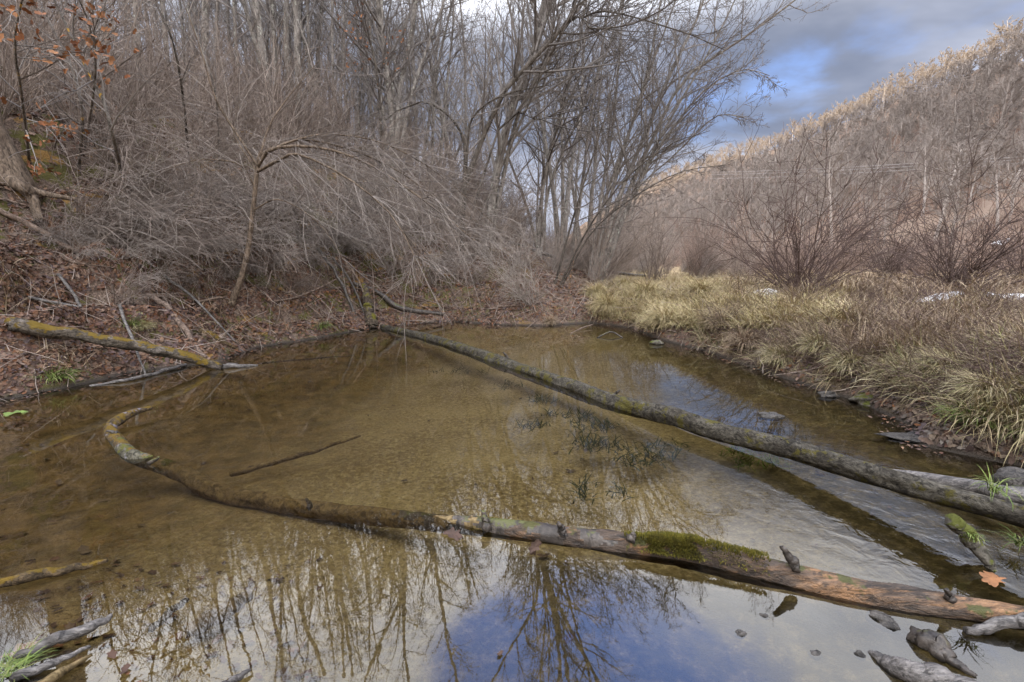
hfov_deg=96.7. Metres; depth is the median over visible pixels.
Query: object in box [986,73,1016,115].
hillside tree
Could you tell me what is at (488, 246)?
bank shrub
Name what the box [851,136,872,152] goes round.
hillside tree
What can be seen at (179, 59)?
thicket shrub
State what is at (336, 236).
drooping shrub
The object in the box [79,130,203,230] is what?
drooping shrub
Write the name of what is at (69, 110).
thicket shrub
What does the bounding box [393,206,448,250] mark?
drooping shrub
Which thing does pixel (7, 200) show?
exposed root
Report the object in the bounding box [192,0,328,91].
background tree
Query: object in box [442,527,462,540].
fallen leaf
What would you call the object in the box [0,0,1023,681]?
ground
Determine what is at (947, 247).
meadow shrub
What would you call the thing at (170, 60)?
thicket shrub
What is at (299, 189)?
thicket shrub
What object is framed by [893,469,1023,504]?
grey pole
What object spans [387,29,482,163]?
background tree
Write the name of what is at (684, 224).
hillside tree
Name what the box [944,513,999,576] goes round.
mossy stub
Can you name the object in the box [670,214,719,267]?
scrub bush
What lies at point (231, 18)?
background tree
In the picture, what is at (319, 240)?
thicket shrub
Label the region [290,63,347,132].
thicket shrub
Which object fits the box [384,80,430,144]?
thicket shrub
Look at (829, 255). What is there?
scrub bush
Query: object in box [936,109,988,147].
hillside tree
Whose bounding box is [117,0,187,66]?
background tree
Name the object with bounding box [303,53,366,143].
thicket shrub
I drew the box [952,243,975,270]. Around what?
scrub bush
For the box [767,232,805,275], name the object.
scrub bush
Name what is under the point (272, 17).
tall tree
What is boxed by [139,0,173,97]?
tall tree
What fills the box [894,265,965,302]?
bramble
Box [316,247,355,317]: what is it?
dead stem
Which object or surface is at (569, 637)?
fallen leaf
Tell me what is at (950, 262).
bramble bush
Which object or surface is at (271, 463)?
sunken stick
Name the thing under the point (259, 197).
drooping shrub
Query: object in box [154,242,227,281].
drooping shrub
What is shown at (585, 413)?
water weed
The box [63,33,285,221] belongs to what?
drooping shrub
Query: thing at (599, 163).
background tree
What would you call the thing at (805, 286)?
bramble
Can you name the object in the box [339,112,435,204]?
thicket shrub
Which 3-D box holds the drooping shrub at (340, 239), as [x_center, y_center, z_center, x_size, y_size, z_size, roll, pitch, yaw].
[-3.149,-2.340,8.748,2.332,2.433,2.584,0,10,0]
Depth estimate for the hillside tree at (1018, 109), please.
70.68 m
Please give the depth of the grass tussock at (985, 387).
3.01 m
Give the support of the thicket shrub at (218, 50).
on the ground at (390, 604)
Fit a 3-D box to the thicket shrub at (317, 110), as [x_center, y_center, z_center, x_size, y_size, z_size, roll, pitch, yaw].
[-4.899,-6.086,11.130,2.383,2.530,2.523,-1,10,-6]
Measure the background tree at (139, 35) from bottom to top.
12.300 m
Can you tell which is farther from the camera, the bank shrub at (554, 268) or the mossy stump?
the bank shrub at (554, 268)
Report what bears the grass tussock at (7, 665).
on the water
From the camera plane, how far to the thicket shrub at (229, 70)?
10.49 m
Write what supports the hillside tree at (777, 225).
on the ground at (390, 604)
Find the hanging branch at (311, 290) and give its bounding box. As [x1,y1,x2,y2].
[269,262,362,302]
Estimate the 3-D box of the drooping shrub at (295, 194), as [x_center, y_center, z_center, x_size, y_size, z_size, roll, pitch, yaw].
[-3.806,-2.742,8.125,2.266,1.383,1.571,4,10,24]
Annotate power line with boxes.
[718,162,1023,178]
[719,159,1023,174]
[740,156,1023,171]
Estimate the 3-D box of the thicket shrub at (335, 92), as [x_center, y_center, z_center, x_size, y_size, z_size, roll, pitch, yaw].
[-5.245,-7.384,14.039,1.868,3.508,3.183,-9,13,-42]
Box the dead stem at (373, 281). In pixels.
[369,253,374,308]
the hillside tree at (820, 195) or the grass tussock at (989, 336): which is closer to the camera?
the grass tussock at (989, 336)
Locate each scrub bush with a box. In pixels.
[664,219,727,279]
[667,243,684,267]
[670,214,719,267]
[681,234,700,271]
[685,229,717,271]
[688,226,725,268]
[714,242,741,275]
[718,243,784,276]
[720,238,754,271]
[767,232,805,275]
[769,236,792,271]
[771,234,823,268]
[774,226,840,269]
[792,234,856,273]
[813,203,877,275]
[822,249,861,272]
[829,203,900,275]
[833,224,872,273]
[884,242,947,279]
[894,243,937,271]
[907,230,957,275]
[934,243,957,270]
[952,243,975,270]
[960,226,1022,274]
[981,216,1023,271]
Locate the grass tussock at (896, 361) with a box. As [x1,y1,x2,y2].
[863,348,933,387]
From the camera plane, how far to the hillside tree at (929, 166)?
74.21 m
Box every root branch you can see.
[0,208,109,269]
[27,234,114,268]
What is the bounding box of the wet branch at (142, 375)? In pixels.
[89,363,186,386]
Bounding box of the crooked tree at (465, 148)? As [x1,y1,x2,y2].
[373,49,571,264]
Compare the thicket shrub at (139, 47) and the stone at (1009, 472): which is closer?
the stone at (1009, 472)
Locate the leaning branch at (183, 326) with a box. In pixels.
[145,292,206,357]
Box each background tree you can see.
[83,1,143,68]
[84,0,143,56]
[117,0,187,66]
[121,0,178,77]
[126,0,214,58]
[132,0,232,102]
[146,0,226,65]
[167,0,242,67]
[168,0,255,78]
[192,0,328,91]
[193,0,242,77]
[193,0,335,126]
[198,0,316,103]
[209,0,293,101]
[219,10,262,108]
[233,0,309,102]
[245,0,398,143]
[260,0,358,103]
[261,0,356,138]
[265,1,347,90]
[300,0,386,146]
[318,0,466,178]
[318,11,419,142]
[319,25,354,142]
[326,7,415,135]
[333,0,426,165]
[346,2,411,139]
[373,0,440,145]
[380,0,511,182]
[383,15,515,191]
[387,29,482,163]
[425,62,500,176]
[449,0,580,248]
[498,0,637,259]
[533,32,617,248]
[534,0,691,269]
[536,102,587,229]
[575,69,635,237]
[614,42,687,242]
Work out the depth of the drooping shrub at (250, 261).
7.26 m
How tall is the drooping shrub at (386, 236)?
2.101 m
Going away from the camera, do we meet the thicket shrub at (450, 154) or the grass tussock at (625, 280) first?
the grass tussock at (625, 280)
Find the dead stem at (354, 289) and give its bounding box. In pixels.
[332,257,363,311]
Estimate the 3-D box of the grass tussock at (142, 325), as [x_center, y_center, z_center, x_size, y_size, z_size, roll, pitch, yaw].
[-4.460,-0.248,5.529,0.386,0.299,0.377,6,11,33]
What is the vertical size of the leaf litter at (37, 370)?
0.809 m
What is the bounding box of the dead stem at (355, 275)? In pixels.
[343,258,363,291]
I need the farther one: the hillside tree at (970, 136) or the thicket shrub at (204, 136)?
the hillside tree at (970, 136)
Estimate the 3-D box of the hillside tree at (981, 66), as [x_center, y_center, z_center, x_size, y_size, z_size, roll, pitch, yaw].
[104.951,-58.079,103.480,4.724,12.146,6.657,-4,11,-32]
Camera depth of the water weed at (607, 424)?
3.69 m
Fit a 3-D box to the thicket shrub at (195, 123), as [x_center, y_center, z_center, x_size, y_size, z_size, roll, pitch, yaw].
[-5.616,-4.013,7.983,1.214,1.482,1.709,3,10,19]
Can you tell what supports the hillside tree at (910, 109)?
on the ground at (390, 604)
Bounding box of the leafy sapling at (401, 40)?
[331,0,413,196]
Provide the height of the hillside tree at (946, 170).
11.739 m
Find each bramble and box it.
[683,289,763,330]
[708,289,781,320]
[727,255,776,286]
[738,275,780,300]
[768,273,840,299]
[771,270,852,305]
[777,272,834,294]
[801,260,842,290]
[821,283,889,315]
[827,273,890,301]
[839,266,895,293]
[842,281,921,311]
[860,287,972,322]
[861,275,901,295]
[877,278,945,309]
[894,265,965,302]
[942,262,1023,318]
[943,255,1021,292]
[945,274,1017,297]
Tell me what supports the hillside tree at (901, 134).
on the ground at (390, 604)
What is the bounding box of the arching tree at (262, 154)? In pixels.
[55,0,604,360]
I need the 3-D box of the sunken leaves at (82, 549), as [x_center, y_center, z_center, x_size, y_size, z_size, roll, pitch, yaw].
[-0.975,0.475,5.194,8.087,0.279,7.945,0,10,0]
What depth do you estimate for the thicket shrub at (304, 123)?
13.01 m
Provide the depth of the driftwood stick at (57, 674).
1.34 m
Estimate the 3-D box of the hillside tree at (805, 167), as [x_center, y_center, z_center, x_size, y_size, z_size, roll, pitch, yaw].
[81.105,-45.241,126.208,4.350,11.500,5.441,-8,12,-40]
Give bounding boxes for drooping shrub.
[0,186,75,248]
[12,191,143,263]
[14,179,107,244]
[31,125,210,239]
[37,7,252,196]
[56,209,126,264]
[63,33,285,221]
[66,124,218,253]
[66,181,219,256]
[75,111,249,267]
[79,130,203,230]
[81,176,160,246]
[86,162,284,265]
[112,130,298,228]
[113,197,204,267]
[114,123,246,210]
[122,193,217,242]
[124,2,310,217]
[125,254,193,295]
[135,186,212,250]
[135,187,210,243]
[136,165,328,274]
[142,225,212,264]
[151,107,271,213]
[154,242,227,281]
[157,250,210,287]
[165,223,251,261]
[175,182,255,256]
[182,190,260,269]
[185,149,297,233]
[188,123,295,203]
[189,138,321,262]
[190,203,309,288]
[197,229,263,280]
[198,125,291,202]
[201,136,332,209]
[204,130,293,221]
[204,163,341,274]
[215,214,281,281]
[237,130,318,230]
[246,152,405,283]
[247,148,376,224]
[249,125,378,250]
[249,262,286,292]
[262,126,349,226]
[262,225,327,283]
[269,210,324,275]
[279,180,339,251]
[291,269,335,290]
[300,237,331,262]
[302,230,342,268]
[313,169,392,260]
[319,180,383,248]
[321,218,361,245]
[330,125,418,217]
[330,125,419,209]
[330,138,391,210]
[335,179,404,262]
[339,168,471,268]
[339,209,403,266]
[351,159,435,229]
[363,169,418,225]
[370,155,431,214]
[382,216,467,288]
[388,176,446,230]
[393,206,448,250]
[414,158,511,248]
[422,195,494,275]
[424,184,469,215]
[438,212,531,263]
[446,150,491,211]
[446,174,507,222]
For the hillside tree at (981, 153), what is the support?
on the ground at (390, 604)
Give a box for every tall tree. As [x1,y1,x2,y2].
[99,0,143,49]
[104,0,170,84]
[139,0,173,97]
[165,0,210,79]
[179,0,201,58]
[182,0,229,91]
[218,0,265,74]
[233,0,271,120]
[249,0,313,110]
[261,0,277,123]
[265,0,327,127]
[306,0,335,121]
[310,0,330,139]
[311,0,359,117]
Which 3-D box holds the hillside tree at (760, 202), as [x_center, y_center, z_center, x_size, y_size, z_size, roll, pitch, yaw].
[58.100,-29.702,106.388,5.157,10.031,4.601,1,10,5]
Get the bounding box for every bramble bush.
[638,110,1004,290]
[694,221,788,279]
[822,187,971,279]
[854,109,1023,290]
[894,166,1023,278]
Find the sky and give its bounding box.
[14,0,1023,249]
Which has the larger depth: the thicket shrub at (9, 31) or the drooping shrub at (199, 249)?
the thicket shrub at (9, 31)
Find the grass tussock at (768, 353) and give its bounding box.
[753,341,793,368]
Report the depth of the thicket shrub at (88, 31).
9.63 m
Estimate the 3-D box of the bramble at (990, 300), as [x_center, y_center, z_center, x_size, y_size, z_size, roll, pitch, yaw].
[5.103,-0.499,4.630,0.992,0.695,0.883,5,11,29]
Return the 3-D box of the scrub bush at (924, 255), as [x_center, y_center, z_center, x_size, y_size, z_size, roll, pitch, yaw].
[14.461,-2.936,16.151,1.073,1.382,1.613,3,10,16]
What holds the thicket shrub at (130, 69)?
on the ground at (390, 604)
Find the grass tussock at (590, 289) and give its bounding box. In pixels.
[578,282,609,298]
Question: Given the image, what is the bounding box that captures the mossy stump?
[361,283,377,328]
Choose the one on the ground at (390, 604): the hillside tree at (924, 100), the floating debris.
the hillside tree at (924, 100)
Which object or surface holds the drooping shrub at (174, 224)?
on the ground at (390, 604)
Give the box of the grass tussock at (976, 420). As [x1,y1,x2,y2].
[927,395,1014,443]
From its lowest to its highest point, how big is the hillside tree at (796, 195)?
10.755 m
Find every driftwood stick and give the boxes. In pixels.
[8,645,90,681]
[13,613,112,659]
[37,654,90,681]
[222,668,250,681]
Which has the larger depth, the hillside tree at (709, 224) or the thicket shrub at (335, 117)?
the hillside tree at (709, 224)
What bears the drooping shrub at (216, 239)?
on the ground at (390, 604)
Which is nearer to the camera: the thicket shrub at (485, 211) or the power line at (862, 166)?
the thicket shrub at (485, 211)
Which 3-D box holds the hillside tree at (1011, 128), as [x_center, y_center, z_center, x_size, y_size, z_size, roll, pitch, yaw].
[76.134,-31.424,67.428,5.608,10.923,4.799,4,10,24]
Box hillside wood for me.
[576,15,1023,253]
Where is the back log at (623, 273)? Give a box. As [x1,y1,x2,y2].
[506,240,645,276]
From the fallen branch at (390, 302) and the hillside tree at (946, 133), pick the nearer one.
the fallen branch at (390, 302)
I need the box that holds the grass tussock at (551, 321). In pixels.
[541,308,563,325]
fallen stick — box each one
[27,296,118,318]
[56,273,99,333]
[118,304,147,378]
[163,275,236,342]
[199,296,255,321]
[280,282,339,331]
[490,305,518,309]
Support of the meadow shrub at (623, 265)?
on the ground at (390, 604)
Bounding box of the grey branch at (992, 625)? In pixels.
[962,611,1023,635]
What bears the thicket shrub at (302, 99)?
on the ground at (390, 604)
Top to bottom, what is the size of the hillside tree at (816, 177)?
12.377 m
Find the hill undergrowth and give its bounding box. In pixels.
[634,95,1023,269]
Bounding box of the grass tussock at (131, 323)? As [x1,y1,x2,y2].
[119,309,143,328]
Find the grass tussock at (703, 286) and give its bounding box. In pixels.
[675,275,725,298]
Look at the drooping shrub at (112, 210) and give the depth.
5.96 m
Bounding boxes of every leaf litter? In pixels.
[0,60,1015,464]
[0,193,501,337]
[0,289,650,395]
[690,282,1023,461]
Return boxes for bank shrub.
[337,226,416,278]
[388,195,422,231]
[423,211,475,251]
[455,211,552,263]
[467,220,511,267]
[493,227,575,271]
[499,238,544,275]
[537,220,598,273]
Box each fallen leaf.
[0,639,40,657]
[3,410,28,415]
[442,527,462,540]
[529,539,541,554]
[563,633,575,643]
[979,570,1006,586]
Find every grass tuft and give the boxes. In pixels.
[958,529,989,544]
[969,462,1021,505]
[986,524,1023,549]
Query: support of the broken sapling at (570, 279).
on the ground at (390, 604)
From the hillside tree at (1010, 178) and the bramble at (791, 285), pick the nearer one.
the bramble at (791, 285)
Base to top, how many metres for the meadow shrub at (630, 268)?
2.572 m
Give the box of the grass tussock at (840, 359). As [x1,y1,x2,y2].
[813,342,876,377]
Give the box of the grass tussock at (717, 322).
[696,307,740,331]
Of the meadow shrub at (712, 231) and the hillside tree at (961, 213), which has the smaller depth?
the meadow shrub at (712, 231)
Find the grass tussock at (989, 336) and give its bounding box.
[962,319,1023,352]
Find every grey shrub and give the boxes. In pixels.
[423,207,514,282]
[455,223,549,307]
[603,205,631,266]
[694,216,767,278]
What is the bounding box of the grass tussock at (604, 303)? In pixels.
[581,288,629,315]
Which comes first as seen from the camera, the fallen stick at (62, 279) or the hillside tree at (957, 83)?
the fallen stick at (62, 279)
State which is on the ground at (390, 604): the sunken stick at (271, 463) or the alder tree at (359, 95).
the alder tree at (359, 95)
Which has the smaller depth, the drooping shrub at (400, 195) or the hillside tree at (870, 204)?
the drooping shrub at (400, 195)
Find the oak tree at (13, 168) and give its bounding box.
[0,109,82,222]
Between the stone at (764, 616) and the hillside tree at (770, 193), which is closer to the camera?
the stone at (764, 616)
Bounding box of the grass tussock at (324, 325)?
[310,320,336,328]
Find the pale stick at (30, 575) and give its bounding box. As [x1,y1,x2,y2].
[0,559,108,587]
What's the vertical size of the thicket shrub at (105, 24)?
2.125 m
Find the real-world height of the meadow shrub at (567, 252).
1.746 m
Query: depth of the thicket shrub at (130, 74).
8.27 m
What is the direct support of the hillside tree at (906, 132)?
on the ground at (390, 604)
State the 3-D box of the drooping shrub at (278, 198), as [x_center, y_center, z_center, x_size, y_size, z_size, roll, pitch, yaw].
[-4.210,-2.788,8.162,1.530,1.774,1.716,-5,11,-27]
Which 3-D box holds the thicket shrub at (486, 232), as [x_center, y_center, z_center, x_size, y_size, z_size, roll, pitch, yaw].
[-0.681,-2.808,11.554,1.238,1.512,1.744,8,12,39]
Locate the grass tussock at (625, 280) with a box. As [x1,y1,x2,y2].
[607,276,638,287]
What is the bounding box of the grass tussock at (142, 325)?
[128,311,160,331]
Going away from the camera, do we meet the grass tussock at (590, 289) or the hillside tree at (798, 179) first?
the grass tussock at (590, 289)
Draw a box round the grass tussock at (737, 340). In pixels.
[715,324,772,352]
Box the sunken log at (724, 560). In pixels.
[103,406,1023,630]
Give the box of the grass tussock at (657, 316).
[637,301,687,331]
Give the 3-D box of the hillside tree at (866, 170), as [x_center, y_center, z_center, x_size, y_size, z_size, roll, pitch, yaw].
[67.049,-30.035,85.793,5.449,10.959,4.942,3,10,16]
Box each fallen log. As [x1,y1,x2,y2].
[4,316,257,370]
[380,324,1023,527]
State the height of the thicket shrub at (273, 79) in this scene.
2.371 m
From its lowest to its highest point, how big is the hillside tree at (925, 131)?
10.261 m
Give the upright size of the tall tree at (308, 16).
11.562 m
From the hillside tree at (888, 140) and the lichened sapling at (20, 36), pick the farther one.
the hillside tree at (888, 140)
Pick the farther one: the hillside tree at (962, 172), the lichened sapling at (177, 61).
the hillside tree at (962, 172)
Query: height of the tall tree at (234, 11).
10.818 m
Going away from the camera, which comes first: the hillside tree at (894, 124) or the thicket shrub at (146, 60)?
the thicket shrub at (146, 60)
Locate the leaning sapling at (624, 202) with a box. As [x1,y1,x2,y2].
[550,37,734,286]
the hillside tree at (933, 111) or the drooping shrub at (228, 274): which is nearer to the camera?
the drooping shrub at (228, 274)
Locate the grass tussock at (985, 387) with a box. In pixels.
[927,366,1023,409]
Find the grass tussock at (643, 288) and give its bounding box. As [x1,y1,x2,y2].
[616,275,667,300]
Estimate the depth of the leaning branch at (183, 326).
5.80 m
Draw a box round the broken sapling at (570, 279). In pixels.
[568,261,573,295]
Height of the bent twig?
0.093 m
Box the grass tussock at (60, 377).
[22,356,81,383]
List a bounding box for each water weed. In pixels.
[428,363,490,374]
[493,379,526,389]
[513,417,550,432]
[526,392,560,406]
[536,406,595,428]
[560,429,683,471]
[562,472,639,504]
[564,411,622,435]
[638,436,694,455]
[711,445,751,458]
[730,452,791,472]
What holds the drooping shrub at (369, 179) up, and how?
on the ground at (390, 604)
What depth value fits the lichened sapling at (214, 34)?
6.79 m
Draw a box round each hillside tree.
[674,221,693,251]
[684,211,696,245]
[698,208,721,235]
[698,216,716,236]
[702,187,737,234]
[715,213,734,245]
[723,199,741,224]
[726,198,744,225]
[728,205,765,248]
[739,173,765,215]
[739,210,760,243]
[745,188,787,251]
[754,191,776,224]
[754,193,765,231]
[754,203,783,250]
[757,219,783,253]
[760,178,779,218]
[765,201,793,236]
[768,203,795,252]
[772,172,787,210]
[773,181,793,215]
[773,187,797,228]
[776,169,811,227]
[782,169,805,204]
[785,181,807,222]
[789,170,826,208]
[789,187,821,238]
[790,148,817,191]
[794,205,819,238]
[797,157,814,181]
[797,167,834,221]
[799,178,849,246]
[801,140,878,242]
[806,143,824,167]
[808,155,833,205]
[808,182,828,215]
[813,168,835,213]
[822,153,844,179]
[823,139,840,163]
[825,207,853,229]
[827,159,850,210]
[827,179,858,227]
[829,138,850,166]
[831,148,862,194]
[833,144,858,166]
[833,189,862,233]
[839,128,872,172]
[848,130,874,177]
[848,146,868,194]
[848,163,875,208]
[849,161,863,188]
[849,199,893,240]
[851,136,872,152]
[851,151,885,208]
[856,119,877,143]
[856,166,912,229]
[857,149,896,202]
[857,189,912,248]
[859,172,885,206]
[861,131,883,157]
[861,133,882,159]
[862,119,892,144]
[869,135,892,162]
[869,187,901,235]
[872,140,898,164]
[873,152,905,195]
[878,109,908,147]
[878,155,909,196]
[883,140,941,198]
[883,141,914,184]
[886,99,905,142]
[887,116,911,147]
[889,172,915,217]
[891,115,917,157]
[892,138,926,195]
[893,100,918,147]
[893,132,923,157]
[898,135,993,246]
[899,113,920,149]
[900,131,960,215]
[902,85,930,133]
[903,122,916,150]
[907,119,932,147]
[907,150,947,190]
[908,90,933,131]
[910,133,950,185]
[910,143,969,198]
[911,116,927,133]
[912,128,935,146]
[915,76,945,110]
[915,91,947,120]
[915,101,950,135]
[915,125,966,193]
[916,107,957,156]
[925,111,959,160]
[925,137,990,252]
[926,84,951,115]
[926,97,951,148]
[926,187,949,219]
[929,157,984,213]
[934,191,988,240]
[936,83,958,107]
[936,86,977,123]
[936,98,959,130]
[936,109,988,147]
[937,134,967,184]
[939,71,970,106]
[940,88,973,115]
[941,61,971,100]
[942,113,983,159]
[947,126,984,183]
[949,78,973,105]
[951,87,982,115]
[952,91,1000,136]
[957,68,1023,170]
[957,92,1004,144]
[957,156,977,195]
[959,51,997,91]
[959,137,1007,200]
[964,73,1010,128]
[967,81,995,104]
[968,132,1008,180]
[969,132,1016,188]
[970,132,1022,232]
[971,69,997,94]
[973,62,1003,87]
[975,71,1023,141]
[976,45,1010,89]
[977,118,1023,175]
[977,119,1001,156]
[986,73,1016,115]
[988,111,1023,192]
[988,144,1023,221]
[989,89,1022,142]
[990,46,1015,90]
[990,80,1016,130]
[992,141,1023,180]
[995,163,1023,197]
[999,49,1022,76]
[999,60,1023,128]
[1000,48,1023,100]
[1001,65,1023,102]
[1001,118,1023,164]
[1003,111,1023,149]
[1004,25,1023,64]
[1005,103,1023,126]
[1006,59,1020,78]
[1007,122,1023,162]
[1008,28,1023,90]
[1010,129,1023,203]
[1011,97,1023,150]
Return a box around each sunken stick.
[148,597,189,632]
[183,590,253,638]
[229,435,360,476]
[257,355,349,363]
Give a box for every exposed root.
[0,198,74,216]
[73,254,119,314]
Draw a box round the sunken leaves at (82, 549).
[0,327,1023,613]
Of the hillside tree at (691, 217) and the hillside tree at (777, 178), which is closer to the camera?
the hillside tree at (777, 178)
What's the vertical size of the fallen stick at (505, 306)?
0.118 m
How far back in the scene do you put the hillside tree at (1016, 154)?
62.19 m
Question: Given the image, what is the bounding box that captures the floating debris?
[2,322,942,681]
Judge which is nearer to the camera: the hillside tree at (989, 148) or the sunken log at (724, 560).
the sunken log at (724, 560)
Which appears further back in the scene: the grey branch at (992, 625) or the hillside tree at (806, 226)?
the hillside tree at (806, 226)
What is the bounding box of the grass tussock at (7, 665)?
[0,630,57,681]
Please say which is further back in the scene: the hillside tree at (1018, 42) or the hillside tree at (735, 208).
the hillside tree at (735, 208)
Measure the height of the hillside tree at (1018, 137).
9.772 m
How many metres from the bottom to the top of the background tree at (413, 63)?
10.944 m
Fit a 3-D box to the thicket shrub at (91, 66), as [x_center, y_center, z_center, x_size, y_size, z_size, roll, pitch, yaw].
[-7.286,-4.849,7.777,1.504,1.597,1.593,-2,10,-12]
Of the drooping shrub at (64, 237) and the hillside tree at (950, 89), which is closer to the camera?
the drooping shrub at (64, 237)
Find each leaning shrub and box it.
[563,229,622,267]
[573,180,667,271]
[574,215,631,270]
[610,202,666,265]
[633,222,677,273]
[646,229,689,268]
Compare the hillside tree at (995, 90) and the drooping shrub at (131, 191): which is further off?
the hillside tree at (995, 90)
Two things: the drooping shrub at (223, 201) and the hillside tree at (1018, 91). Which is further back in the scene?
the hillside tree at (1018, 91)
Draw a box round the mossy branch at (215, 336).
[196,328,242,351]
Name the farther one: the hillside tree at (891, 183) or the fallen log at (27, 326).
the hillside tree at (891, 183)
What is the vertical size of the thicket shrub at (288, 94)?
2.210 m
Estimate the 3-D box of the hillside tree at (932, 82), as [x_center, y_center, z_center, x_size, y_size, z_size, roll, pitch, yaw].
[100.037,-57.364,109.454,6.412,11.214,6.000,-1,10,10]
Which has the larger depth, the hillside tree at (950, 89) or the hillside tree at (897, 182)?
the hillside tree at (950, 89)
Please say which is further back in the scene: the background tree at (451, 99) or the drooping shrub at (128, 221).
the background tree at (451, 99)
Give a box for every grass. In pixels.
[0,199,588,376]
[584,267,872,332]
[679,280,1023,466]
[716,245,1023,299]
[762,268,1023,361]
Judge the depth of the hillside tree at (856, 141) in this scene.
104.95 m
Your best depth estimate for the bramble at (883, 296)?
5.81 m
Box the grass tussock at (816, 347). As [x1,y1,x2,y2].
[789,326,845,361]
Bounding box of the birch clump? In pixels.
[568,0,836,281]
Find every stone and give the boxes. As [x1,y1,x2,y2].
[649,340,663,345]
[734,629,746,638]
[757,412,784,420]
[758,613,768,619]
[808,650,822,660]
[817,391,839,398]
[849,392,873,406]
[853,650,865,660]
[865,610,901,634]
[873,431,923,442]
[990,466,1023,486]
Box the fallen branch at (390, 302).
[352,281,443,315]
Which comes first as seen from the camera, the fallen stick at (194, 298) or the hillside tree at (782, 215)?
the fallen stick at (194, 298)
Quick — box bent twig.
[597,331,622,338]
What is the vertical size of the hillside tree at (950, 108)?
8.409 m
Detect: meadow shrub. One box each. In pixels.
[434,177,523,261]
[446,149,492,205]
[453,128,533,205]
[475,147,532,217]
[491,163,558,245]
[497,149,534,229]
[500,180,536,231]
[502,137,548,239]
[511,184,558,242]
[523,205,538,245]
[531,206,555,252]
[536,189,575,270]
[550,212,593,266]
[565,184,623,271]
[568,185,663,282]
[578,201,635,261]
[596,211,658,260]
[602,201,671,281]
[611,194,694,278]
[615,219,646,272]
[631,201,705,280]
[634,248,647,272]
[640,206,675,273]
[656,236,676,273]
[668,237,686,270]
[679,216,746,275]
[681,240,714,272]
[681,247,713,275]
[686,218,753,280]
[688,190,733,275]
[721,241,759,276]
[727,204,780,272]
[827,211,872,269]
[859,228,903,268]
[872,241,899,268]
[931,222,962,267]
[947,232,984,267]
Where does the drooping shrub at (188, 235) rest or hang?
on the ground at (390, 604)
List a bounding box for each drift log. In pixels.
[867,650,977,681]
[905,625,976,677]
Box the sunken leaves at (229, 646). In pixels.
[25,556,321,681]
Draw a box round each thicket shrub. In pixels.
[0,0,32,92]
[0,0,114,112]
[0,0,122,127]
[0,0,144,146]
[0,5,57,59]
[1,0,38,69]
[1,0,111,82]
[3,0,143,101]
[3,0,169,137]
[4,0,105,72]
[5,4,181,154]
[7,0,111,64]
[10,0,159,86]
[24,0,149,76]
[43,11,145,87]
[47,0,201,171]
[49,2,149,112]
[52,0,148,49]
[53,3,163,101]
[62,1,193,133]
[66,0,146,91]
[74,130,181,213]
[91,234,183,308]
[104,66,252,195]
[108,0,186,98]
[108,2,192,106]
[112,25,190,83]
[112,37,163,96]
[113,40,142,91]
[115,0,234,105]
[116,0,208,123]
[119,13,165,99]
[128,0,232,109]
[131,39,215,100]
[138,20,192,98]
[143,57,247,157]
[145,26,198,110]
[146,10,273,151]
[153,12,218,91]
[153,48,208,124]
[163,12,233,105]
[164,53,291,165]
[167,2,294,128]
[173,21,237,96]
[175,3,268,120]
[175,34,271,157]
[176,15,242,102]
[179,16,270,92]
[182,58,256,134]
[191,1,276,125]
[195,0,267,124]
[208,44,271,107]
[210,9,349,178]
[214,102,284,156]
[232,33,289,117]
[234,62,309,145]
[236,196,300,253]
[239,15,358,136]
[246,38,305,117]
[246,42,296,102]
[246,63,339,183]
[248,51,305,128]
[248,56,324,133]
[250,99,302,176]
[252,165,291,233]
[257,62,317,132]
[274,35,367,146]
[278,65,323,121]
[280,69,364,160]
[282,16,424,179]
[285,86,322,124]
[285,148,332,213]
[287,53,355,142]
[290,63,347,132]
[298,117,353,194]
[302,36,368,142]
[302,70,367,141]
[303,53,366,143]
[303,130,408,220]
[309,206,337,252]
[313,80,360,147]
[331,87,379,150]
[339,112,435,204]
[355,165,427,239]
[360,87,425,175]
[365,122,424,158]
[374,117,418,170]
[376,100,457,172]
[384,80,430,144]
[386,124,457,206]
[387,130,440,181]
[389,170,451,226]
[405,113,477,221]
[409,121,493,207]
[414,120,478,174]
[415,144,472,207]
[425,126,493,194]
[426,238,459,286]
[441,172,493,228]
[443,127,486,205]
[446,143,491,191]
[447,130,493,205]
[451,191,484,221]
[459,106,537,215]
[467,203,518,258]
[467,247,497,284]
[474,175,506,226]
[479,152,546,240]
[495,148,523,215]
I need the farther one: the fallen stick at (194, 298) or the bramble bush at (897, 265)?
the bramble bush at (897, 265)
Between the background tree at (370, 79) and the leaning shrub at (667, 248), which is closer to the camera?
the leaning shrub at (667, 248)
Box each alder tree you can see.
[301,0,491,185]
[324,0,419,147]
[401,0,492,187]
[435,0,645,244]
[452,0,802,258]
[489,0,662,257]
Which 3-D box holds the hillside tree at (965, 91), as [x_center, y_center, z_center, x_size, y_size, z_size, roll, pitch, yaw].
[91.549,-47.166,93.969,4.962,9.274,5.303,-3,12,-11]
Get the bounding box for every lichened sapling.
[0,0,117,177]
[0,0,159,149]
[9,0,164,191]
[12,0,139,171]
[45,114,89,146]
[124,0,232,158]
[155,0,224,166]
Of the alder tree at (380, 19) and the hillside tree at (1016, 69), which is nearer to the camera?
the alder tree at (380, 19)
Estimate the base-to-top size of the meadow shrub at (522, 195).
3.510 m
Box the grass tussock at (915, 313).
[878,301,949,322]
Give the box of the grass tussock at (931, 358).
[907,338,998,379]

